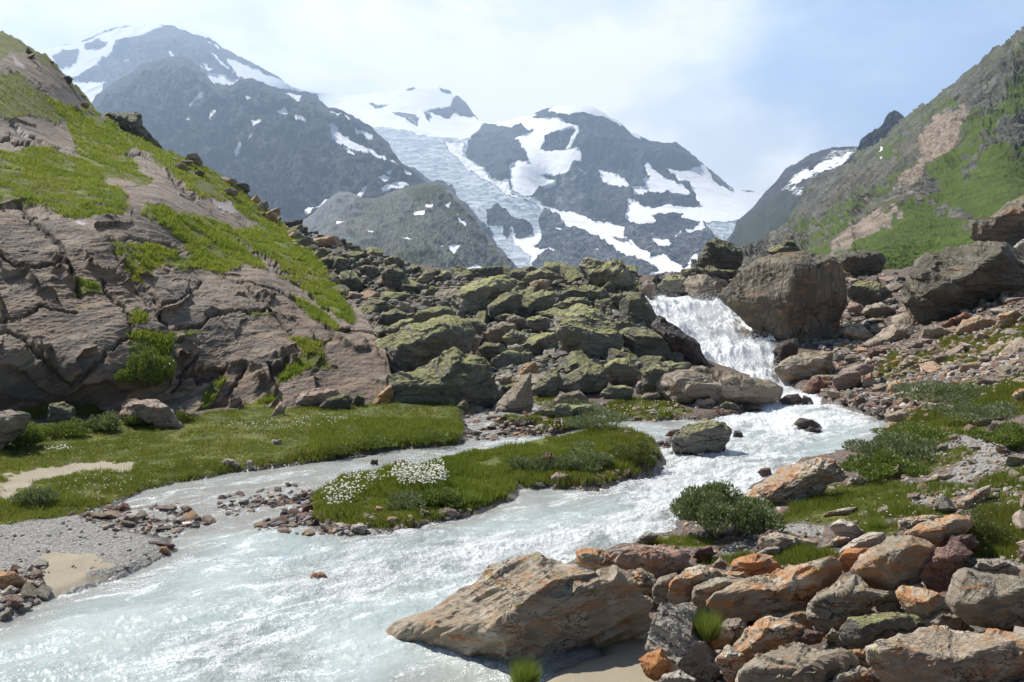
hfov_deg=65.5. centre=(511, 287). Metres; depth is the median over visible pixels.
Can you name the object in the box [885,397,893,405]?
stone
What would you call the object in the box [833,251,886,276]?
cliff boulder
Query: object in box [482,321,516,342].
boulder
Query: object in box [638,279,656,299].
boulder
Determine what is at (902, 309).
boulder
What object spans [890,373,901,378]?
rock
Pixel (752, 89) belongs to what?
sky
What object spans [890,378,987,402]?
willow bush
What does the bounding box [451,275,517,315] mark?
boulder
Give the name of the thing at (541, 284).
boulder
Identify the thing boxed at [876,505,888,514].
stone
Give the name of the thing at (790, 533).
stone
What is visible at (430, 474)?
cotton grass
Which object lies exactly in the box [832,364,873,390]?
boulder
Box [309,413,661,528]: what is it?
island grass
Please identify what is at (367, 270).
boulder
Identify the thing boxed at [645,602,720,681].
boulder
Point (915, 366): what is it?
rock
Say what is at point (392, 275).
boulder
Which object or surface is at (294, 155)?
dark mountain
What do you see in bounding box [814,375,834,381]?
rock
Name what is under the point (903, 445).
willow bush
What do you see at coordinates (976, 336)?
rock
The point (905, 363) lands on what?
rock
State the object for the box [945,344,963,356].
rock
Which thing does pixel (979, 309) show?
rock
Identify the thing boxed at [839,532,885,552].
boulder
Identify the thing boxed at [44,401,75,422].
rock
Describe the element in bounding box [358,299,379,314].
boulder
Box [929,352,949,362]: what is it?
rock
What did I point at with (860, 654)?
rock
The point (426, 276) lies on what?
boulder
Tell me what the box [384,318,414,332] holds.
boulder
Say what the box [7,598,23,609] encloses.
stone
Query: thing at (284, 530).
stone
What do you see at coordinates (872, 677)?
rock
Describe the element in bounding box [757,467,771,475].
rock
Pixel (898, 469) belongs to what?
rock
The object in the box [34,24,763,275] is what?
mountain massif
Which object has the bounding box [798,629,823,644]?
rock
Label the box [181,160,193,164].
rock
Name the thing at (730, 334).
water spray
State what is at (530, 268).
boulder
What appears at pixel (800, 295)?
cliff boulder
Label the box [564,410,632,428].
willow bush
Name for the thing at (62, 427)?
shrub
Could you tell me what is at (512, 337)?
boulder
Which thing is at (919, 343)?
rock
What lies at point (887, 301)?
boulder
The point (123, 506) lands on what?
stone
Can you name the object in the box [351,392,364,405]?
boulder
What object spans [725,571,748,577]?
rock
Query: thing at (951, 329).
rock
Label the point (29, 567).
stone
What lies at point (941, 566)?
boulder
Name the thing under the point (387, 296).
boulder
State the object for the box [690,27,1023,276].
valley side
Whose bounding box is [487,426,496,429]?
stone
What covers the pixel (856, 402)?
rock
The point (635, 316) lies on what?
boulder
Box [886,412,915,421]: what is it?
rock
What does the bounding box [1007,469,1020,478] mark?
stone
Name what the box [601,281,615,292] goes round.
boulder
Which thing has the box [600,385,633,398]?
boulder
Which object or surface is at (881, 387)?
rock
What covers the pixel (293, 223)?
boulder
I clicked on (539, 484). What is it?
stone
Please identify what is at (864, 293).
boulder
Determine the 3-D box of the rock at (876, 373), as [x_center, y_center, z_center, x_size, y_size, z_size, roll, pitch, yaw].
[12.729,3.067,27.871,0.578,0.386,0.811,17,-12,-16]
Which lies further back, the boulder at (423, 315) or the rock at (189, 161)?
the rock at (189, 161)
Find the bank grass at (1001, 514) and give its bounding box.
[648,316,1023,565]
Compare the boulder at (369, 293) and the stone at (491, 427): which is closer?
the stone at (491, 427)
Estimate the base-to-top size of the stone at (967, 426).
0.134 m
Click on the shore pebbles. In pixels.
(194, 523)
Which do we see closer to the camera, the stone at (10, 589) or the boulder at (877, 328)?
the stone at (10, 589)
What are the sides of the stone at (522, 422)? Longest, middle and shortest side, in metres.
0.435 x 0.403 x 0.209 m
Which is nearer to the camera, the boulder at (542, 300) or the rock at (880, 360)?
the rock at (880, 360)
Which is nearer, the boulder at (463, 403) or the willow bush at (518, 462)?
the willow bush at (518, 462)
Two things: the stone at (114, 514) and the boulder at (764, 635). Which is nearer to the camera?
the boulder at (764, 635)
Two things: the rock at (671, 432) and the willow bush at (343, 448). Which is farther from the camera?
the rock at (671, 432)
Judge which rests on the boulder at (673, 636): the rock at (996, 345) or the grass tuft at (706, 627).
the grass tuft at (706, 627)
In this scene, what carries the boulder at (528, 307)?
on the ground at (616, 661)
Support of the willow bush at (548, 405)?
on the ground at (616, 661)
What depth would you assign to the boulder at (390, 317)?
33.15 m
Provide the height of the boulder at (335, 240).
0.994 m
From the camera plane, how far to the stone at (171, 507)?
14.18 m
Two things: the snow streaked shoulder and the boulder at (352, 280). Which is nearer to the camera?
the boulder at (352, 280)
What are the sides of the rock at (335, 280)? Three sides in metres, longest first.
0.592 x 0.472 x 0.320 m
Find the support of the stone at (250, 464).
on the ground at (616, 661)
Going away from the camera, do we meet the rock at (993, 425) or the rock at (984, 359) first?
the rock at (993, 425)
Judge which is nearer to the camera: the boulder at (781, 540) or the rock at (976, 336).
the boulder at (781, 540)
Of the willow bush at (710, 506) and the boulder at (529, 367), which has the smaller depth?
the willow bush at (710, 506)
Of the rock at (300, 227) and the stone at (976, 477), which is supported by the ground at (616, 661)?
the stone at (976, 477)
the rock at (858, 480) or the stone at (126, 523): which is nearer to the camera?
the stone at (126, 523)
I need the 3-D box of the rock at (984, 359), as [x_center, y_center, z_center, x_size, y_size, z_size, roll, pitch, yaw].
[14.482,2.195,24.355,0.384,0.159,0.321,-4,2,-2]
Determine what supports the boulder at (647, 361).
on the ground at (616, 661)
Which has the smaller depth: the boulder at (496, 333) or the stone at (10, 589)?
the stone at (10, 589)
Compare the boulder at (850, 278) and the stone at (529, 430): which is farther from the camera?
the boulder at (850, 278)
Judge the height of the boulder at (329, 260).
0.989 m
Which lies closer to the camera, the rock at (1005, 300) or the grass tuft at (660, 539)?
the grass tuft at (660, 539)
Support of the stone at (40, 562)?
on the ground at (616, 661)
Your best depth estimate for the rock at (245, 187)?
60.55 m
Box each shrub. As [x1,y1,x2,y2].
[11,419,46,447]
[38,416,92,437]
[82,409,120,431]
[119,410,147,425]
[174,410,200,421]
[933,506,1017,545]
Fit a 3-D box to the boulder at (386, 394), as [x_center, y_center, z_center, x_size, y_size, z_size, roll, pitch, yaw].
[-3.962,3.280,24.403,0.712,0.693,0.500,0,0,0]
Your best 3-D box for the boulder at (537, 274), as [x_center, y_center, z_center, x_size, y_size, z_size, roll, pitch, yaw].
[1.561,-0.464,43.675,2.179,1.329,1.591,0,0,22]
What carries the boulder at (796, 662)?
on the ground at (616, 661)
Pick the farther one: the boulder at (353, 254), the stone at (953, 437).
the boulder at (353, 254)
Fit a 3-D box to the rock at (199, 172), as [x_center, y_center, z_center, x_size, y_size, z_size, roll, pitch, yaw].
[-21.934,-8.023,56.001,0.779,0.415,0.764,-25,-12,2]
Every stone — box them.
[0,570,26,588]
[0,585,19,594]
[0,594,20,602]
[1,610,10,617]
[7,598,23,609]
[10,564,21,572]
[17,603,30,611]
[20,581,36,598]
[24,564,33,573]
[29,570,41,579]
[29,580,45,588]
[35,558,46,568]
[35,584,51,599]
[79,511,89,516]
[91,512,107,518]
[101,505,110,508]
[103,510,121,518]
[118,502,130,510]
[121,514,138,521]
[121,520,135,526]
[135,510,147,519]
[148,541,175,547]
[155,526,170,530]
[158,504,176,511]
[159,546,170,553]
[180,505,189,509]
[183,510,196,521]
[202,514,216,523]
[221,458,239,467]
[247,459,252,469]
[254,522,270,527]
[271,439,281,444]
[277,527,291,532]
[278,515,287,521]
[287,509,302,514]
[289,522,297,526]
[297,492,307,496]
[302,504,313,512]
[304,528,314,535]
[310,572,326,578]
[312,518,318,525]
[320,524,331,531]
[350,523,367,531]
[370,459,377,463]
[385,516,396,523]
[393,459,407,464]
[398,518,417,525]
[438,506,460,517]
[467,431,479,434]
[472,406,482,412]
[486,414,497,418]
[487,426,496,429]
[488,434,497,439]
[518,420,526,425]
[526,427,535,434]
[534,482,544,486]
[542,452,553,467]
[551,472,568,482]
[637,463,646,470]
[715,408,724,414]
[784,531,798,536]
[815,529,820,535]
[869,392,881,395]
[875,407,886,412]
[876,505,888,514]
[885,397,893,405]
[893,406,902,410]
[907,493,919,498]
[921,444,935,453]
[926,471,942,477]
[934,495,954,512]
[947,434,960,440]
[964,424,976,429]
[966,458,977,463]
[971,446,980,450]
[972,475,982,483]
[990,487,999,492]
[995,446,1008,453]
[998,468,1007,473]
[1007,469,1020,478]
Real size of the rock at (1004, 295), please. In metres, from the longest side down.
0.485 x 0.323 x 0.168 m
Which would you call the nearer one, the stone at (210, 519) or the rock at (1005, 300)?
the stone at (210, 519)
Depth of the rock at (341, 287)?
38.04 m
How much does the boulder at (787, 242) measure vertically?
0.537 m
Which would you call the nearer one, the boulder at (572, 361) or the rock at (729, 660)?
the rock at (729, 660)
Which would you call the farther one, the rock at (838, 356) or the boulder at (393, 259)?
the boulder at (393, 259)
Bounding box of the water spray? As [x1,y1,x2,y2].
[288,290,874,600]
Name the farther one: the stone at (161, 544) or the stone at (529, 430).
the stone at (529, 430)
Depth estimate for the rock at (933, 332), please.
30.30 m
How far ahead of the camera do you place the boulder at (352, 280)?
41.79 m
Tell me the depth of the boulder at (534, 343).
31.85 m
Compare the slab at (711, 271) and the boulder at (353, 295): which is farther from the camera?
the slab at (711, 271)
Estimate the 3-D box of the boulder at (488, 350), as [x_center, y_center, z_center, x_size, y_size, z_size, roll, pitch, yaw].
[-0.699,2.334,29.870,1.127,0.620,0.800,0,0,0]
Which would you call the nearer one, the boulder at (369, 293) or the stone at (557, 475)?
the stone at (557, 475)
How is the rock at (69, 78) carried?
on the hillside
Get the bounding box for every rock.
[0,409,30,449]
[26,48,32,53]
[27,53,34,58]
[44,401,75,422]
[64,76,72,83]
[68,103,83,112]
[80,102,88,108]
[119,398,183,427]
[175,162,191,170]
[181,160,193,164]
[184,153,202,164]
[195,170,204,174]
[223,188,238,196]
[225,178,237,184]
[234,183,249,192]
[250,195,260,203]
[254,201,268,211]
[264,211,277,221]
[267,207,280,214]
[271,402,285,415]
[287,224,303,233]
[293,229,305,238]
[294,387,340,406]
[300,237,313,243]
[329,278,339,282]
[332,284,349,292]
[574,548,612,570]
[608,545,690,578]
[631,568,656,599]
[633,544,689,552]
[635,380,641,393]
[637,532,658,543]
[639,648,672,680]
[641,393,659,399]
[652,573,676,603]
[658,669,695,681]
[665,429,679,436]
[690,576,744,608]
[692,398,716,406]
[692,545,715,561]
[705,626,733,649]
[712,557,727,569]
[715,644,744,681]
[718,618,746,649]
[719,401,739,408]
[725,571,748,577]
[733,431,742,436]
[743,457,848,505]
[744,404,762,411]
[754,612,784,620]
[756,529,781,548]
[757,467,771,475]
[757,546,780,554]
[781,608,814,630]
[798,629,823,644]
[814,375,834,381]
[823,507,856,516]
[823,536,849,547]
[824,628,838,642]
[825,390,843,397]
[827,665,868,681]
[833,352,845,360]
[840,348,850,354]
[844,355,859,363]
[844,389,855,398]
[846,476,866,485]
[847,361,863,365]
[849,649,870,667]
[852,398,864,405]
[856,347,867,352]
[866,348,886,358]
[868,667,880,681]
[871,383,887,391]
[873,371,884,376]
[877,583,922,612]
[878,358,888,362]
[879,397,893,405]
[886,379,908,392]
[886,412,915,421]
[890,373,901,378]
[890,464,902,479]
[895,398,913,404]
[897,515,938,529]
[899,359,915,367]
[900,369,916,373]
[906,337,936,349]
[909,348,924,354]
[910,363,921,368]
[918,361,942,373]
[921,325,949,338]
[924,610,970,631]
[926,473,954,481]
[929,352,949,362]
[935,443,947,451]
[941,311,972,327]
[941,534,979,549]
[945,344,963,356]
[947,327,957,331]
[954,315,995,334]
[954,485,990,510]
[959,309,971,312]
[960,361,982,370]
[962,343,975,349]
[968,558,1020,575]
[972,307,983,311]
[972,417,1005,425]
[973,333,987,339]
[975,376,1002,384]
[978,356,988,361]
[987,343,1003,350]
[987,420,1005,431]
[989,308,1004,313]
[992,363,999,369]
[995,310,1020,327]
[995,357,1009,360]
[995,365,1023,377]
[999,293,1008,299]
[1001,297,1021,303]
[1001,337,1023,354]
[1005,328,1016,334]
[1005,453,1023,465]
[1011,388,1023,401]
[1014,239,1023,256]
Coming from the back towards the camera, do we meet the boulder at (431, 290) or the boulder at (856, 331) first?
the boulder at (431, 290)
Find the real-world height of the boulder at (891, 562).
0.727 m
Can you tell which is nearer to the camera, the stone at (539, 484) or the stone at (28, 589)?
the stone at (28, 589)
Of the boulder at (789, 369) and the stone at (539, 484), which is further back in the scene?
the boulder at (789, 369)
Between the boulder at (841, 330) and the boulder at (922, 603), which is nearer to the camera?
the boulder at (922, 603)
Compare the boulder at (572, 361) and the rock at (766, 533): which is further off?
the boulder at (572, 361)
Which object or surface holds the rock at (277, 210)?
on the hillside
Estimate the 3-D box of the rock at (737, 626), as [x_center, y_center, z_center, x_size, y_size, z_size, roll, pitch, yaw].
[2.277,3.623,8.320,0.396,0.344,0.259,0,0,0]
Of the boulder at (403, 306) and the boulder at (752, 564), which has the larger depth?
the boulder at (403, 306)
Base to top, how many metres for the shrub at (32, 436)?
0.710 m
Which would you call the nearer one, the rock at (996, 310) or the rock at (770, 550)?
the rock at (770, 550)
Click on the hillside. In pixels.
(59, 342)
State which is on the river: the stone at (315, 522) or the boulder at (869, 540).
the stone at (315, 522)
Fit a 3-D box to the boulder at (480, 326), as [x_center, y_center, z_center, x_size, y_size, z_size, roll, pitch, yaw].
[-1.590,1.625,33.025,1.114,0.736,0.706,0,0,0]
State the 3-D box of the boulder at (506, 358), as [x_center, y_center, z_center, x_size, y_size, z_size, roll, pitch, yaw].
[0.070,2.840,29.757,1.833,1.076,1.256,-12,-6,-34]
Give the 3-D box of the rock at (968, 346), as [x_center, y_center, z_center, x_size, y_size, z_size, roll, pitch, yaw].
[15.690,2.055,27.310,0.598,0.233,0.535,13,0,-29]
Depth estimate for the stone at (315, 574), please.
10.86 m
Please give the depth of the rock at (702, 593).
8.90 m
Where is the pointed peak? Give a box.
[841,110,903,165]
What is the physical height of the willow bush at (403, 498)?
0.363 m
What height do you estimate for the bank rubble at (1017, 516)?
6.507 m
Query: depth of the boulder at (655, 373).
25.14 m
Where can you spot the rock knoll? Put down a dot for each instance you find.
(717, 253)
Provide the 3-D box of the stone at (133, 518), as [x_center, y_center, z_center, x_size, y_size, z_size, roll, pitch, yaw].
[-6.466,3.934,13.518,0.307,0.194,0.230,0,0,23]
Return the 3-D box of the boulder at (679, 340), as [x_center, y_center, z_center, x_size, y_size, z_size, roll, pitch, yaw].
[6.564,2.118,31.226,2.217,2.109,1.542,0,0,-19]
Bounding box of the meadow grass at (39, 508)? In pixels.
[0,400,471,528]
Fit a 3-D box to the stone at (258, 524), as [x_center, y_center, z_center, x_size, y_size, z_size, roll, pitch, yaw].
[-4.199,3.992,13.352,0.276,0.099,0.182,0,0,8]
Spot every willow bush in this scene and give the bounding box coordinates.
[8,484,60,504]
[113,345,176,388]
[316,443,357,456]
[352,432,397,448]
[384,489,432,509]
[412,427,458,443]
[412,485,465,506]
[502,452,560,470]
[537,398,620,416]
[552,440,614,470]
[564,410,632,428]
[611,437,656,463]
[669,480,785,540]
[838,448,935,481]
[841,432,943,462]
[870,420,960,443]
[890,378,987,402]
[919,401,1023,421]
[967,421,1023,450]
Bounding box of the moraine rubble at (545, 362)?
[283,220,1023,397]
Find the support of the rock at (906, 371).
on the ground at (616, 661)
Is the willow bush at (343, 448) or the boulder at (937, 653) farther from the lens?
the willow bush at (343, 448)
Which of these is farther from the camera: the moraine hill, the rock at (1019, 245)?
the moraine hill
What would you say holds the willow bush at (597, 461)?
on the ground at (616, 661)
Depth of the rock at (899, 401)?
21.90 m
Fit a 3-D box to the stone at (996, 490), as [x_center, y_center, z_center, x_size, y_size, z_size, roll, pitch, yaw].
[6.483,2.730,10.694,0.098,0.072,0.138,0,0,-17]
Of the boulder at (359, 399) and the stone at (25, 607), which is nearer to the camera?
the stone at (25, 607)
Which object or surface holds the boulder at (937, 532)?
on the ground at (616, 661)
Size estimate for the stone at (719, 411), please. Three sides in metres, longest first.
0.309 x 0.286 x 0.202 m
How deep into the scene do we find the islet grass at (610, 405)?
23.06 m
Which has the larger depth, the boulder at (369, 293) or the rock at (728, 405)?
the boulder at (369, 293)
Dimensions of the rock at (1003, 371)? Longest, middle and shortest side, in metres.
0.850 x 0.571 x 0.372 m
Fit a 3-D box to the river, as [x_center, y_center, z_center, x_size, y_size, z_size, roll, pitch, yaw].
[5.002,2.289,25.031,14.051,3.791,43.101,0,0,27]
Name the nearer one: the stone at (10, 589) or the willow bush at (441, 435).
the stone at (10, 589)
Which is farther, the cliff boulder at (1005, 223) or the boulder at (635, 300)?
the cliff boulder at (1005, 223)
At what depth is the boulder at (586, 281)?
43.18 m
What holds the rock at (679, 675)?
on the ground at (616, 661)
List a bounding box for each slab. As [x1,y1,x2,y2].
[578,257,639,290]
[679,265,735,280]
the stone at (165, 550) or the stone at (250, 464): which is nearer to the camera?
the stone at (165, 550)
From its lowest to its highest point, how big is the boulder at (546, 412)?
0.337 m
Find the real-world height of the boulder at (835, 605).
0.568 m
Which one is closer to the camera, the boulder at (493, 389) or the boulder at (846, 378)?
the boulder at (493, 389)
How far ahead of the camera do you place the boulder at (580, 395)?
24.25 m
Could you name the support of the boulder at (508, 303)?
on the ground at (616, 661)
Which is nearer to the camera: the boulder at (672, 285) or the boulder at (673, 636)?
the boulder at (673, 636)
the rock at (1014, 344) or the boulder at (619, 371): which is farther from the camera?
the boulder at (619, 371)
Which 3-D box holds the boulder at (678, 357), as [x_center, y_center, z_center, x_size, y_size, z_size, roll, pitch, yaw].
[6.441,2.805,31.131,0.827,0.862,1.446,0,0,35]
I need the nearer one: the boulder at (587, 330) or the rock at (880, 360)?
the rock at (880, 360)
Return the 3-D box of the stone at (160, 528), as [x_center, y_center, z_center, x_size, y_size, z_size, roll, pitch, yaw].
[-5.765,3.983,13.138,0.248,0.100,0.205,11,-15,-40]
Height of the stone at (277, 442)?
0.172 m
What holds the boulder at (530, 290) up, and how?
on the ground at (616, 661)
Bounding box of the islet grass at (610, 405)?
[499,395,691,442]
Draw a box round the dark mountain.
[92,56,426,222]
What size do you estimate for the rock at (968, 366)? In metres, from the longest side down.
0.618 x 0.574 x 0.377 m
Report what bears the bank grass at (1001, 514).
on the ground at (616, 661)
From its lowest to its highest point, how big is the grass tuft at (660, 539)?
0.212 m
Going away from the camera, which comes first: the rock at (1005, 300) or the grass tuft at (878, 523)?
the grass tuft at (878, 523)
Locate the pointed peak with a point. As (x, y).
(891, 120)
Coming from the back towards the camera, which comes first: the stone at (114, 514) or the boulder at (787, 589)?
the stone at (114, 514)
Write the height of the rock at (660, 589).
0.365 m
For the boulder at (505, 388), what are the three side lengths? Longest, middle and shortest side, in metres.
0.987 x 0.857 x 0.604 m
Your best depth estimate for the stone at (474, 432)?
20.59 m
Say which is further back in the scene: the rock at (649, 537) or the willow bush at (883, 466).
the willow bush at (883, 466)
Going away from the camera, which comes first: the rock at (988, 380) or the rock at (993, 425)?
the rock at (993, 425)
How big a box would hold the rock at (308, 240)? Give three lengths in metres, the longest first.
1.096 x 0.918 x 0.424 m
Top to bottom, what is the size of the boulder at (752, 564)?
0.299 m
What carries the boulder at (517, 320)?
on the ground at (616, 661)
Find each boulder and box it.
[287,220,302,227]
[311,236,331,247]
[312,247,329,258]
[318,255,334,265]
[318,393,352,409]
[331,236,341,245]
[332,256,349,269]
[338,270,363,290]
[339,251,368,258]
[347,291,362,299]
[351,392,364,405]
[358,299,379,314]
[359,266,377,275]
[361,290,379,300]
[365,247,383,256]
[369,299,389,310]
[372,346,501,404]
[373,314,475,373]
[373,384,393,403]
[377,309,406,326]
[380,291,408,301]
[381,264,405,289]
[384,255,403,265]
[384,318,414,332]
[386,552,653,664]
[395,301,410,312]
[399,277,428,291]
[409,264,420,270]
[413,306,455,322]
[416,270,434,284]
[425,286,438,295]
[433,288,457,300]
[434,269,440,275]
[434,269,451,280]
[449,286,461,289]
[450,266,473,277]
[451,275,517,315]
[457,399,468,409]
[464,318,486,334]
[468,266,503,277]
[471,334,480,351]
[471,350,489,362]
[476,310,489,323]
[478,342,507,357]
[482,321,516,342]
[485,379,499,406]
[486,291,522,321]
[490,350,532,368]
[493,372,533,411]
[494,314,511,322]
[495,374,514,384]
[498,382,517,392]
[502,265,511,275]
[502,329,525,344]
[506,314,524,325]
[507,344,522,351]
[508,269,527,280]
[510,372,544,385]
[514,301,534,315]
[518,267,559,287]
[518,287,534,295]
[518,362,538,374]
[520,266,537,271]
[523,289,555,311]
[523,332,558,353]
[526,315,550,330]
[529,279,551,290]
[533,371,560,396]
[534,408,554,417]
[540,307,560,318]
[543,262,560,272]
[552,297,589,308]
[552,303,624,359]
[553,390,587,403]
[553,403,592,417]
[555,284,607,300]
[557,362,609,393]
[558,350,593,373]
[560,263,582,280]
[579,278,600,286]
[594,298,618,314]
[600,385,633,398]
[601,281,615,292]
[604,348,642,364]
[604,358,641,384]
[611,291,632,307]
[614,321,637,330]
[619,292,655,321]
[619,326,671,360]
[626,309,656,326]
[628,265,637,275]
[630,284,642,291]
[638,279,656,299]
[639,355,664,367]
[641,361,674,392]
[641,361,691,391]
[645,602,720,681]
[651,315,708,364]
[656,365,782,404]
[657,275,686,295]
[664,272,677,276]
[666,564,726,604]
[671,351,683,362]
[671,419,731,454]
[683,274,721,300]
[706,556,841,622]
[713,277,727,286]
[718,250,846,340]
[729,553,780,576]
[733,615,805,662]
[735,642,859,681]
[758,532,818,549]
[766,245,801,254]
[773,338,798,365]
[774,351,833,383]
[778,393,801,404]
[781,239,798,247]
[794,418,819,427]
[799,395,813,404]
[802,376,827,393]
[805,426,820,432]
[806,574,891,632]
[829,518,863,538]
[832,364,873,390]
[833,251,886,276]
[837,327,845,333]
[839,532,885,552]
[839,548,868,572]
[839,612,926,649]
[840,313,851,320]
[844,323,872,339]
[845,277,857,281]
[847,281,891,305]
[847,302,864,315]
[851,535,936,589]
[861,302,893,317]
[861,372,875,387]
[863,323,920,345]
[864,275,880,283]
[864,625,1023,681]
[866,318,883,322]
[870,323,887,333]
[879,276,894,284]
[879,298,893,304]
[886,282,902,292]
[891,311,915,325]
[895,585,950,620]
[896,277,905,280]
[898,306,906,313]
[900,240,1023,323]
[901,514,972,547]
[919,541,973,592]
[945,567,1023,631]
[970,195,1023,246]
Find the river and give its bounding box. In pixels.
[0,295,887,681]
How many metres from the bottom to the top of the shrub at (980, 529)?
0.522 m
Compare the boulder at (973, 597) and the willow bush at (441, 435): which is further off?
the willow bush at (441, 435)
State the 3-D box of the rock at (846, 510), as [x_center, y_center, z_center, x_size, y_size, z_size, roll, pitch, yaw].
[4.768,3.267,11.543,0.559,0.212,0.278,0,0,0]
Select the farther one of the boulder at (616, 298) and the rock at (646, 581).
the boulder at (616, 298)
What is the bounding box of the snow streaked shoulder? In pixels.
[728,146,857,246]
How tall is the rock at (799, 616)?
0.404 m
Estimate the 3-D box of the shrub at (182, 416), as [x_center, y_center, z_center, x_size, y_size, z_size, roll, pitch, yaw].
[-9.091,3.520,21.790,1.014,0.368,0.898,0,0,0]
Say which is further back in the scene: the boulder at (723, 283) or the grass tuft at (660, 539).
the boulder at (723, 283)
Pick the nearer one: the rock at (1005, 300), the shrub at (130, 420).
the shrub at (130, 420)
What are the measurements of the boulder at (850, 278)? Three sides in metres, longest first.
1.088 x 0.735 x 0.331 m
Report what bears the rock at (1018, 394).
on the ground at (616, 661)
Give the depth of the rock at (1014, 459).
11.80 m
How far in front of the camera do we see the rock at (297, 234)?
51.42 m
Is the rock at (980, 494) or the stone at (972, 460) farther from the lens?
the stone at (972, 460)
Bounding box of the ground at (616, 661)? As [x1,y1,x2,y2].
[0,245,1023,681]
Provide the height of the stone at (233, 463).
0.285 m
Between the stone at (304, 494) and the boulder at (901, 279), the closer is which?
the stone at (304, 494)
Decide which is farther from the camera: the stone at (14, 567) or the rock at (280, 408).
the rock at (280, 408)
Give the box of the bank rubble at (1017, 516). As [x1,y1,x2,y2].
[645,293,1023,681]
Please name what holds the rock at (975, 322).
on the ground at (616, 661)
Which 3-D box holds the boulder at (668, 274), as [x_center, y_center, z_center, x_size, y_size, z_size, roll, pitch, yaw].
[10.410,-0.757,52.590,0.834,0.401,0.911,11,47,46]
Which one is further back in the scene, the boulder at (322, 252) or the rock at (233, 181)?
the rock at (233, 181)
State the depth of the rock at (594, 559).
10.21 m
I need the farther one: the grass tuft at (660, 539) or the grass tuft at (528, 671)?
the grass tuft at (660, 539)
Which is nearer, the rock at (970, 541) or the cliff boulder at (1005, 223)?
the rock at (970, 541)
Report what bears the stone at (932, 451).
on the ground at (616, 661)
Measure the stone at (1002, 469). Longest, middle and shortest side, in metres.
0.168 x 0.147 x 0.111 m
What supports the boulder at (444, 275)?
on the ground at (616, 661)
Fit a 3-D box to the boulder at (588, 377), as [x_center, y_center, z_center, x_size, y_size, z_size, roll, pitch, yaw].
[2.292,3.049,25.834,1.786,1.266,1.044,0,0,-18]
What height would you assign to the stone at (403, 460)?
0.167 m
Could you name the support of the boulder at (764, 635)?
on the ground at (616, 661)
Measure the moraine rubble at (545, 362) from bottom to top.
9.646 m
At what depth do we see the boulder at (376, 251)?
70.34 m
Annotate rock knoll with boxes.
[695,238,743,269]
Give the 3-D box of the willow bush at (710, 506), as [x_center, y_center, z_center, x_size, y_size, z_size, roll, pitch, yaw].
[3.153,3.262,11.560,1.593,0.795,1.400,0,0,0]
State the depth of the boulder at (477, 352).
29.96 m
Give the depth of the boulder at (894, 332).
32.07 m
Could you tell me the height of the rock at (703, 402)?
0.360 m
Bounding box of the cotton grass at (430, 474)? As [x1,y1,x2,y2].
[13,400,1013,561]
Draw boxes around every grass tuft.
[458,486,482,505]
[506,655,545,681]
[635,532,672,545]
[690,603,728,641]
[861,511,891,529]
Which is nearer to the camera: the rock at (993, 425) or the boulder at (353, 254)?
the rock at (993, 425)
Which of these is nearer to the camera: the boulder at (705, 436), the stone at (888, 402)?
the boulder at (705, 436)
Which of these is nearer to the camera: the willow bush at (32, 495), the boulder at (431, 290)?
the willow bush at (32, 495)
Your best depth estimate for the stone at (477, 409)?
23.92 m
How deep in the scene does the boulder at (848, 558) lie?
8.93 m
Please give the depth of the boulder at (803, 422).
21.57 m
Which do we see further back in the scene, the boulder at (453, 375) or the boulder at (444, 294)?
the boulder at (444, 294)
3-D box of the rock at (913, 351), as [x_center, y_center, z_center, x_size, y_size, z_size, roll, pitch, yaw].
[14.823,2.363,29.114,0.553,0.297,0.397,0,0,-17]
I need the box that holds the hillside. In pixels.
[0,31,390,418]
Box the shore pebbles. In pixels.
[0,400,777,620]
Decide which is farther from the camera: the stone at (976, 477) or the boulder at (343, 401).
the boulder at (343, 401)
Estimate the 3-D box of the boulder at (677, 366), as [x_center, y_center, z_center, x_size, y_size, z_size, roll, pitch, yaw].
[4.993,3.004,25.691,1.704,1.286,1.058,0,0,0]
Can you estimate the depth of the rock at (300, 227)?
53.52 m
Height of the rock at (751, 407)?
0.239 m
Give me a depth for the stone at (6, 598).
10.01 m
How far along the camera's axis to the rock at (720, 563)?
9.86 m
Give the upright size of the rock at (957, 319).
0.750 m
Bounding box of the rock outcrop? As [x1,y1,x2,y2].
[104,112,161,147]
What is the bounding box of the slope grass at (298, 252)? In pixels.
[0,74,356,418]
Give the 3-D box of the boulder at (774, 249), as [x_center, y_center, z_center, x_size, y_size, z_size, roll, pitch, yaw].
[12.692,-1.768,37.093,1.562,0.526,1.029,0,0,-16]
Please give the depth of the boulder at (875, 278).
45.84 m
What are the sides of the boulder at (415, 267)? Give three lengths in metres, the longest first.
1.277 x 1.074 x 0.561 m
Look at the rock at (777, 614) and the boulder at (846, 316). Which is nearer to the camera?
the rock at (777, 614)
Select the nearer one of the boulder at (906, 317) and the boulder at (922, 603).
the boulder at (922, 603)
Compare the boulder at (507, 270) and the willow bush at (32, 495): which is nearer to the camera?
the willow bush at (32, 495)
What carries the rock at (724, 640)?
on the boulder at (673, 636)
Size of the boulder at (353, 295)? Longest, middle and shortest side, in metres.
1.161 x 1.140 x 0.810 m
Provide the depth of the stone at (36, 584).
10.34 m
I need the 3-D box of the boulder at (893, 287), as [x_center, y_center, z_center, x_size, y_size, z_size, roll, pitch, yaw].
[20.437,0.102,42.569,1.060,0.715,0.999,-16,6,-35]
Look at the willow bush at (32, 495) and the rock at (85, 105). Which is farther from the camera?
the rock at (85, 105)
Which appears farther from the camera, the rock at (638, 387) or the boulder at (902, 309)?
the boulder at (902, 309)
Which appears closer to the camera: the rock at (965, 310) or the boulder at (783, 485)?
the boulder at (783, 485)
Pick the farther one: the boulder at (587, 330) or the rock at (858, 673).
the boulder at (587, 330)
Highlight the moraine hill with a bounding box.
[301,182,519,269]
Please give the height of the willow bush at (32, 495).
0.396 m
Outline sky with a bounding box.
[0,0,1023,192]

